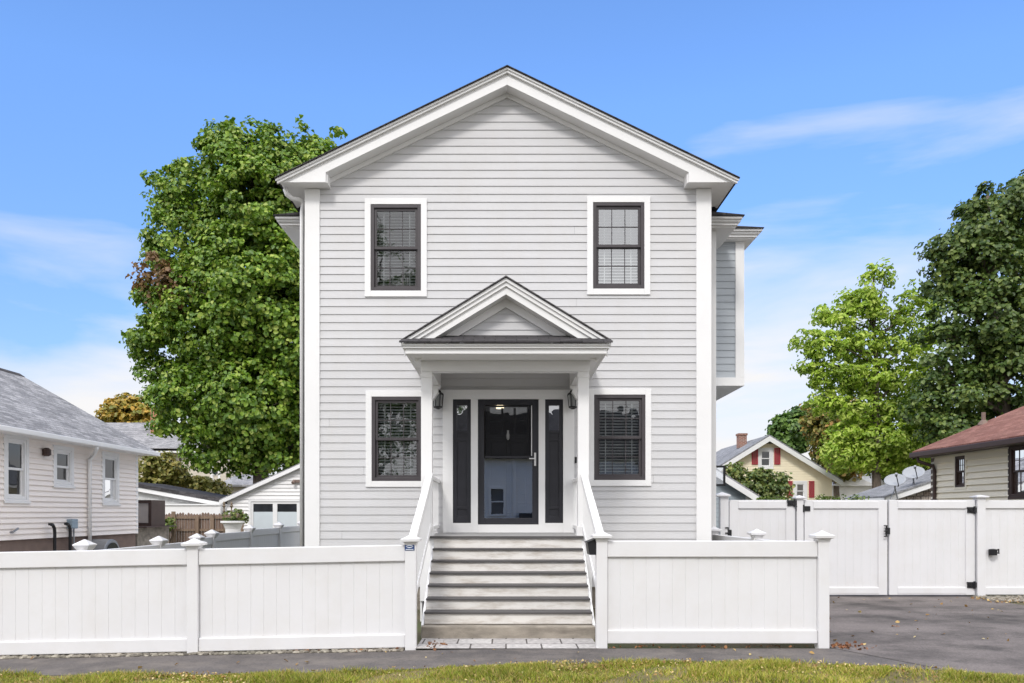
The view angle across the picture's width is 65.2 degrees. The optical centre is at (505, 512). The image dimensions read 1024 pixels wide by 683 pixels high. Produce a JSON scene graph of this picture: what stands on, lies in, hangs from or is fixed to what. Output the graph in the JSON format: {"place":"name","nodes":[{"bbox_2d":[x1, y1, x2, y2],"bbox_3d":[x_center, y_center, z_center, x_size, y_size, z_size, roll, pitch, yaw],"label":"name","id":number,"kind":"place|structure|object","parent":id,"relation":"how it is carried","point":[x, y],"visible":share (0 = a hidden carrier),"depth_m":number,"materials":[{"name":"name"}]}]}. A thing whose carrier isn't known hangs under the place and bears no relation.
{"place":"outdoors","nodes":[
{"label":"outdoors","id":0,"kind":"place"},
{"bbox_2d":[0,648,944,675],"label":"sidewalk","id":1,"kind":"structure","parent":0,"point":[319,662],"depth_m":8.79,"materials":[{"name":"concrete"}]},
{"bbox_2d":[416,638,595,647],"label":"paver path","id":2,"kind":"structure","parent":0,"point":[520,642],"depth_m":9.67,"materials":[{"name":"grey stone"}]},
{"bbox_2d":[0,655,1023,682],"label":"verge lawn","id":3,"kind":"structure","parent":0,"point":[881,680],"depth_m":7.75,"materials":[{"name":"plant"}]},
{"bbox_2d":[0,658,1020,682],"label":"fallen leaves","id":4,"kind":"object","parent":3,"relation":"on","point":[562,665],"visible":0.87,"depth_m":7.99,"materials":[{"name":"brown plant"}]},
{"bbox_2d":[0,0,1023,473],"label":"sky","id":5,"kind":"structure","parent":0,"point":[852,132],"materials":[{"name":"blue"}]},
{"bbox_2d":[40,555,1023,675],"bbox_3d":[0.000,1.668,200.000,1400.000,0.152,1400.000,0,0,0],"label":"ground","id":6,"kind":"structure","parent":0,"point":[717,645],"depth_m":9.61,"materials":[{"name":"soil"}]},
{"bbox_2d":[0,368,159,551],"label":"cream house","id":7,"kind":"structure","parent":6,"relation":"on","point":[62,461],"depth_m":18.50,"materials":[{"name":"plastic"}]},
{"bbox_2d":[3,434,30,503],"bbox_3d":[-10.115,-0.906,16.471,0.150,1.415,0.874,0,0,0],"label":"window","id":8,"kind":"structure","parent":7,"relation":"in","point":[16,448],"depth_m":16.53,"materials":[{"name":"white paint"}]},
{"bbox_2d":[48,523,56,550],"bbox_3d":[-10.022,0.623,17.540,0.256,0.814,0.246,0,0,0],"label":"filler pipe","id":9,"kind":"object","parent":7,"relation":"attached to","point":[54,537],"visible":0.72,"depth_m":17.59,"materials":[{"name":"black metal"}]},
{"bbox_2d":[52,445,75,488],"bbox_3d":[-10.115,-1.048,18.225,0.150,0.955,0.877,0,0,0],"label":"window","id":10,"kind":"structure","parent":7,"relation":"in","point":[63,477],"depth_m":18.27,"materials":[{"name":"white paint"}]},
{"bbox_2d":[64,523,71,550],"bbox_3d":[-10.022,0.623,18.164,0.256,0.814,0.246,0,0,0],"label":"filler pipe","id":11,"kind":"object","parent":7,"relation":"attached to","point":[68,525],"visible":0.72,"depth_m":18.21,"materials":[{"name":"black metal"}]},
{"bbox_2d":[67,519,77,550],"bbox_3d":[-10.010,0.510,18.469,0.140,0.740,0.260,0,0,0],"label":"gas meter","id":12,"kind":"object","parent":7,"relation":"attached to","point":[73,523],"visible":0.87,"depth_m":18.47,"materials":[{"name":"grey metal"}]},
{"bbox_2d":[101,451,120,505],"bbox_3d":[-10.115,-0.867,20.397,0.150,1.353,0.915,0,0,0],"label":"window","id":13,"kind":"structure","parent":7,"relation":"in","point":[110,462],"depth_m":20.48,"materials":[{"name":"white paint"}]},
{"bbox_2d":[92,539,118,549],"bbox_3d":[-9.845,1.160,19.550,0.490,1.040,0.800,0,0,0],"label":"window well cover","id":14,"kind":"object","parent":6,"relation":"on","point":[106,544],"depth_m":19.35,"materials":[{"name":"grey metal"}]},
{"bbox_2d":[94,392,149,422],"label":"golden tree","id":15,"kind":"object","parent":6,"relation":"on","point":[126,407],"visible":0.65,"depth_m":64.87,"materials":[{"name":"yellow plant"}]},
{"bbox_2d":[135,500,177,545],"bbox_3d":[-10.670,0.700,23.350,1.330,2.160,2.140,0,0,0],"label":"porch","id":16,"kind":"object","parent":6,"relation":"on","point":[151,519],"visible":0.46,"depth_m":23.39,"materials":[{"name":"concrete"}]},
{"bbox_2d":[138,450,190,485],"bbox_3d":[-17.216,-0.803,40.070,2.867,4.787,2.008,0,0,0],"label":"loose shrub","id":17,"kind":"object","parent":6,"relation":"on","point":[157,470],"visible":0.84,"depth_m":39.64,"materials":[{"name":"green plant"}]},
{"bbox_2d":[165,517,176,542],"bbox_3d":[-12.535,0.869,29.437,0.705,1.470,0.642,0,0,25],"label":"shrub","id":18,"kind":"object","parent":6,"relation":"on","point":[170,521],"visible":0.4,"depth_m":29.47,"materials":[{"name":"green plant"}]},
{"bbox_2d":[107,408,241,481],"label":"beige house","id":19,"kind":"structure","parent":6,"relation":"on","point":[137,432],"depth_m":55.76,"materials":[{"name":"paint"}]},
{"bbox_2d":[210,470,219,481],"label":"window","id":20,"kind":"structure","parent":19,"relation":"in","point":[212,475],"depth_m":54.97,"materials":[{"name":"white paint"}]},
{"bbox_2d":[138,482,227,503],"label":"shed","id":21,"kind":"structure","parent":6,"relation":"on","point":[169,494],"depth_m":34.00,"materials":[{"name":"white paint"}]},
{"bbox_2d":[72,521,299,549],"bbox_3d":[-6.050,1.045,17.832,0.235,1.670,16.772,0,0,0],"label":"vinyl fence","id":22,"kind":"object","parent":6,"relation":"on","point":[278,535],"visible":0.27,"depth_m":18.20,"materials":[{"name":"white plastic"}]},
{"bbox_2d":[165,504,226,534],"bbox_3d":[-12.942,0.755,33.125,2.661,2.251,1.150,0,0,0],"label":"lean to","id":23,"kind":"object","parent":6,"relation":"on","point":[198,509],"visible":0.27,"depth_m":32.60,"materials":[{"name":"white paint"}]},
{"bbox_2d":[174,473,232,494],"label":"golden shrub","id":24,"kind":"object","parent":6,"relation":"on","point":[205,484],"visible":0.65,"depth_m":40.45,"materials":[{"name":"green plant"}]},
{"bbox_2d":[165,511,243,542],"bbox_3d":[-11.658,0.912,29.946,3.684,1.936,0.152,0,0,0],"label":"wooden fence","id":25,"kind":"object","parent":6,"relation":"on","point":[188,526],"visible":0.34,"depth_m":30.00,"materials":[{"name":"brown wood"}]},
{"bbox_2d":[0,534,421,654],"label":"vinyl fence","id":26,"kind":"object","parent":6,"relation":"on","point":[193,596],"visible":0.88,"depth_m":9.37,"materials":[{"name":"white plastic"}]},
{"bbox_2d":[405,545,413,550],"bbox_3d":[-1.123,0.395,9.313,0.114,0.084,0.004,0,0,0],"label":"security sign","id":27,"kind":"object","parent":26,"relation":"attached to","point":[409,547],"visible":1,"depth_m":9.31,"materials":[{"name":"blue plastic"}]},
{"bbox_2d":[222,502,225,532],"bbox_3d":[-10.152,0.632,28.800,0.124,2.096,0.130,0,0,0],"label":"garden stake","id":28,"kind":"object","parent":6,"relation":"on","point":[223,506],"visible":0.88,"depth_m":28.78,"materials":[{"name":"brown wood"}]},
{"bbox_2d":[118,114,347,483],"bbox_3d":[-11.160,-8.351,36.851,12.150,19.876,8.697,0,0,-25],"label":"maple tree","id":29,"kind":"object","parent":6,"relation":"on","point":[230,387],"visible":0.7,"depth_m":34.96,"materials":[{"name":"green plant"}]},
{"bbox_2d":[220,508,248,532],"bbox_3d":[-9.488,0.752,28.000,0.964,1.855,0.830,0,0,0],"label":"planter","id":30,"kind":"object","parent":6,"relation":"on","point":[233,523],"visible":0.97,"depth_m":27.84,"materials":[{"name":"white paint"}]},
{"bbox_2d":[224,474,272,494],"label":"grey house","id":31,"kind":"structure","parent":6,"relation":"on","point":[239,484],"depth_m":48.21,"materials":[{"name":"beige paint"}]},
{"bbox_2d":[219,463,299,530],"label":"garage","id":32,"kind":"structure","parent":6,"relation":"on","point":[269,502],"depth_m":30.99,"materials":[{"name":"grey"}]},
{"bbox_2d":[248,499,299,528],"bbox_3d":[-8.114,0.642,31.010,3.735,2.376,0.080,0,0,0],"label":"garage door","id":33,"kind":"structure","parent":32,"relation":"in","point":[265,513],"depth_m":31.02,"materials":[{"name":"white paint"}]},
{"bbox_2d":[273,65,763,639],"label":"house","id":34,"kind":"structure","parent":6,"relation":"on","point":[507,259],"depth_m":13.32,"materials":[{"name":"wood"}]},
{"bbox_2d":[366,391,420,486],"bbox_3d":[-1.816,-1.233,13.388,1.033,1.600,0.185,0,0,0],"label":"window","id":35,"kind":"structure","parent":34,"relation":"in","point":[373,399],"depth_m":13.33,"materials":[{"name":"white paint"}]},
{"bbox_2d":[365,198,426,296],"bbox_3d":[-1.833,-4.416,13.388,1.033,1.633,0.185,0,0,0],"label":"window","id":36,"kind":"structure","parent":34,"relation":"in","point":[374,207],"depth_m":13.30,"materials":[{"name":"white paint"}]},
{"bbox_2d":[433,389,443,408],"bbox_3d":[-1.120,-1.911,13.194,0.188,0.405,0.212,0,0,0],"label":"wall lantern","id":37,"kind":"object","parent":34,"relation":"attached to","point":[438,400],"depth_m":13.13,"materials":[{"name":"black metal"}]},
{"bbox_2d":[567,390,576,408],"bbox_3d":[1.104,-1.911,13.194,0.188,0.405,0.212,0,0,0],"label":"wall lantern","id":38,"kind":"object","parent":34,"relation":"attached to","point":[572,400],"depth_m":13.13,"materials":[{"name":"black metal"}]},
{"bbox_2d":[587,196,649,294],"bbox_3d":[1.875,-4.449,13.388,1.050,1.633,0.185,0,0,0],"label":"window","id":39,"kind":"structure","parent":34,"relation":"in","point":[596,205],"depth_m":13.30,"materials":[{"name":"white paint"}]},
{"bbox_2d":[589,389,650,485],"bbox_3d":[1.891,-1.258,13.388,1.050,1.616,0.185,0,0,0],"label":"window","id":40,"kind":"structure","parent":34,"relation":"in","point":[642,397],"depth_m":13.30,"materials":[{"name":"white paint"}]},
{"bbox_2d":[716,226,763,400],"bbox_3d":[4.340,-3.970,16.890,1.120,3.020,3.420,0,0,0],"label":"bay window","id":41,"kind":"structure","parent":34,"relation":"in","point":[730,256],"depth_m":15.49,"materials":[{"name":"white paint"}]},
{"bbox_2d":[31,596,1023,668],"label":"leaf litter","id":42,"kind":"object","parent":6,"relation":"on","point":[812,652],"visible":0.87,"depth_m":11.43,"materials":[{"name":"brown plant"}]},
{"bbox_2d":[293,625,898,651],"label":"brown leaf litter","id":43,"kind":"object","parent":6,"relation":"on","point":[845,645],"visible":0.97,"depth_m":9.37,"materials":[{"name":"brown plant"}]},
{"bbox_2d":[591,526,835,647],"bbox_3d":[2.412,0.943,11.820,2.816,1.475,5.109,0,0,0],"label":"vinyl fence","id":44,"kind":"object","parent":6,"relation":"on","point":[754,588],"visible":0.93,"depth_m":9.37,"materials":[{"name":"white plastic"}]},
{"bbox_2d":[584,538,595,554],"bbox_3d":[0.999,0.396,9.490,0.107,0.189,0.300,0,0,0],"label":"mailbox","id":45,"kind":"object","parent":44,"relation":"attached to","point":[591,546],"visible":0.98,"depth_m":9.35,"materials":[{"name":"black metal"}]},
{"bbox_2d":[716,492,730,535],"bbox_3d":[4.076,0.644,15.100,0.260,2.072,0.260,0,0,0],"label":"fence post","id":46,"kind":"object","parent":6,"relation":"on","point":[723,510],"visible":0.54,"depth_m":15.03,"materials":[{"name":"white plastic"}]},
{"bbox_2d":[716,468,760,534],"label":"blue shed","id":47,"kind":"structure","parent":6,"relation":"on","point":[734,489],"depth_m":26.49,"materials":[{"name":"grey"}]},
{"bbox_2d":[722,461,795,499],"bbox_3d":[10.484,-0.275,33.004,2.972,3.744,1.960,0,0,-24],"label":"tall shrub","id":48,"kind":"object","parent":6,"relation":"on","point":[763,487],"visible":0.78,"depth_m":32.71,"materials":[{"name":"green plant"}]},
{"bbox_2d":[756,495,793,499],"bbox_3d":[8.238,0.521,24.513,1.980,2.117,1.091,0,0,0],"label":"hedge","id":49,"kind":"object","parent":6,"relation":"on","point":[770,498],"visible":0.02,"depth_m":24.39,"materials":[{"name":"green plant"}]},
{"bbox_2d":[716,433,842,499],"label":"yellow house","id":50,"kind":"structure","parent":6,"relation":"on","point":[811,479],"depth_m":43.98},
{"bbox_2d":[758,448,773,468],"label":"window","id":51,"kind":"structure","parent":50,"relation":"in","point":[765,455],"depth_m":43.98,"materials":[{"name":"white paint"}]},
{"bbox_2d":[793,481,806,499],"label":"window","id":52,"kind":"structure","parent":50,"relation":"in","point":[801,486],"depth_m":43.98,"materials":[{"name":"white paint"}]},
{"bbox_2d":[765,405,815,453],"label":"green tree","id":53,"kind":"object","parent":6,"relation":"on","point":[791,436],"visible":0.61,"depth_m":59.12,"materials":[{"name":"green plant"}]},
{"bbox_2d":[798,397,870,497],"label":"autumn tree","id":54,"kind":"object","parent":6,"relation":"on","point":[816,426],"visible":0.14,"depth_m":51.44,"materials":[{"name":"green plant"}]},
{"bbox_2d":[814,494,869,499],"bbox_3d":[11.142,0.466,26.982,2.543,2.229,1.143,0,0,0],"label":"hedge","id":55,"kind":"object","parent":6,"relation":"on","point":[825,497],"visible":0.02,"depth_m":26.93,"materials":[{"name":"green plant"}]},
{"bbox_2d":[832,475,871,499],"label":"white outbuilding","id":56,"kind":"structure","parent":6,"relation":"on","point":[850,487],"depth_m":52.00,"materials":[{"name":"paint"}]},
{"bbox_2d":[787,257,944,487],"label":"light green tree","id":57,"kind":"object","parent":6,"relation":"on","point":[874,414],"visible":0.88,"depth_m":41.65,"materials":[{"name":"green plant"}]},
{"bbox_2d":[857,474,884,484],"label":"white house","id":58,"kind":"structure","parent":6,"relation":"on","point":[868,478],"depth_m":59.67,"materials":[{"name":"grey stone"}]},
{"bbox_2d":[844,469,930,554],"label":"garage","id":59,"kind":"structure","parent":6,"relation":"on","point":[920,489],"depth_m":30.08,"materials":[{"name":"white paint"}]},
{"bbox_2d":[884,473,905,498],"bbox_3d":[14.028,-0.973,28.850,0.605,0.927,0.635,0,0,-28],"label":"satellite dish","id":60,"kind":"object","parent":59,"relation":"attached to","point":[895,479],"visible":1,"depth_m":28.92,"materials":[{"name":"paint"}]},
{"bbox_2d":[902,465,924,485],"bbox_3d":[15.256,-1.288,29.947,0.634,0.969,0.667,0,0,-28],"label":"satellite dish","id":61,"kind":"object","parent":59,"relation":"attached to","point":[913,472],"visible":0.94,"depth_m":30.01,"materials":[{"name":"paint"}]},
{"bbox_2d":[867,437,942,481],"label":"backdrop tree","id":62,"kind":"object","parent":6,"relation":"on","point":[900,471],"visible":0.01,"depth_m":54.86,"materials":[{"name":"green plant"}]},
{"bbox_2d":[829,582,1023,647],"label":"driveway rear","id":63,"kind":"structure","parent":6,"relation":"on","point":[879,616],"depth_m":11.48,"materials":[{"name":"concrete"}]},
{"bbox_2d":[792,495,806,540],"bbox_3d":[5.532,0.673,15.100,0.210,2.014,0.210,0,0,0],"label":"gate post","id":64,"kind":"object","parent":63,"relation":"on","point":[799,524],"visible":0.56,"depth_m":15.04,"materials":[{"name":"white plastic"}]},
{"bbox_2d":[725,499,796,540],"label":"vinyl gate","id":65,"kind":"structure","parent":64,"relation":"attached to","point":[774,519],"depth_m":15.09,"materials":[{"name":"white plastic"}]},
{"bbox_2d":[796,500,886,594],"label":"vinyl gate","id":66,"kind":"structure","parent":64,"relation":"attached to","point":[857,554],"depth_m":15.09,"materials":[{"name":"white plastic"}]},
{"bbox_2d":[893,169,1023,447],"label":"dark maple tree","id":67,"kind":"object","parent":6,"relation":"on","point":[984,244],"visible":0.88,"depth_m":35.03,"materials":[{"name":"green plant"}]},
{"bbox_2d":[909,406,1023,499],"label":"tan house","id":68,"kind":"structure","parent":6,"relation":"on","point":[984,456],"depth_m":20.76,"materials":[{"name":"plastic"}]},
{"bbox_2d":[953,454,966,489],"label":"window","id":69,"kind":"structure","parent":68,"relation":"in","point":[959,463],"depth_m":21.52,"materials":[{"name":"beige plastic"}]},
{"bbox_2d":[1008,445,1023,498],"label":"window","id":70,"kind":"structure","parent":68,"relation":"in","point":[1016,453],"depth_m":19.16,"materials":[{"name":"glass"}]},
{"bbox_2d":[969,495,1023,595],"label":"vinyl fence","id":71,"kind":"object","parent":6,"relation":"on","point":[999,547],"visible":0.88,"depth_m":15.09,"materials":[{"name":"white plastic"}]},
{"bbox_2d":[884,500,976,594],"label":"vinyl gate","id":72,"kind":"structure","parent":71,"relation":"attached to","point":[931,547],"depth_m":15.09,"materials":[{"name":"white plastic"}]},
{"bbox_2d":[972,595,1023,601],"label":"edging gravel","id":73,"kind":"structure","parent":6,"relation":"on","point":[1008,599],"depth_m":14.61,"materials":[{"name":"beige gravel"}]},
{"bbox_2d":[716,466,724,485],"bbox_3d":[5.465,0.187,22.036,0.877,2.986,0.956,0,0,-41],"label":"basketball hoop","id":74,"kind":"object","parent":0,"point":[723,467],"visible":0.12,"depth_m":22.00,"materials":[{"name":"black metal"}]},
{"bbox_2d":[836,648,1023,675],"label":"driveway","id":75,"kind":"structure","parent":0,"point":[1001,660],"depth_m":8.70,"materials":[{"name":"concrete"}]},
{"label":"pebble bed","id":76,"kind":"structure","parent":0,"visible":0},
{"bbox_2d":[0,648,404,658],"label":"pebbles","id":77,"kind":"object","parent":76,"relation":"on","point":[45,656],"visible":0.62,"depth_m":9.26,"materials":[{"name":"stone"}]}
]}

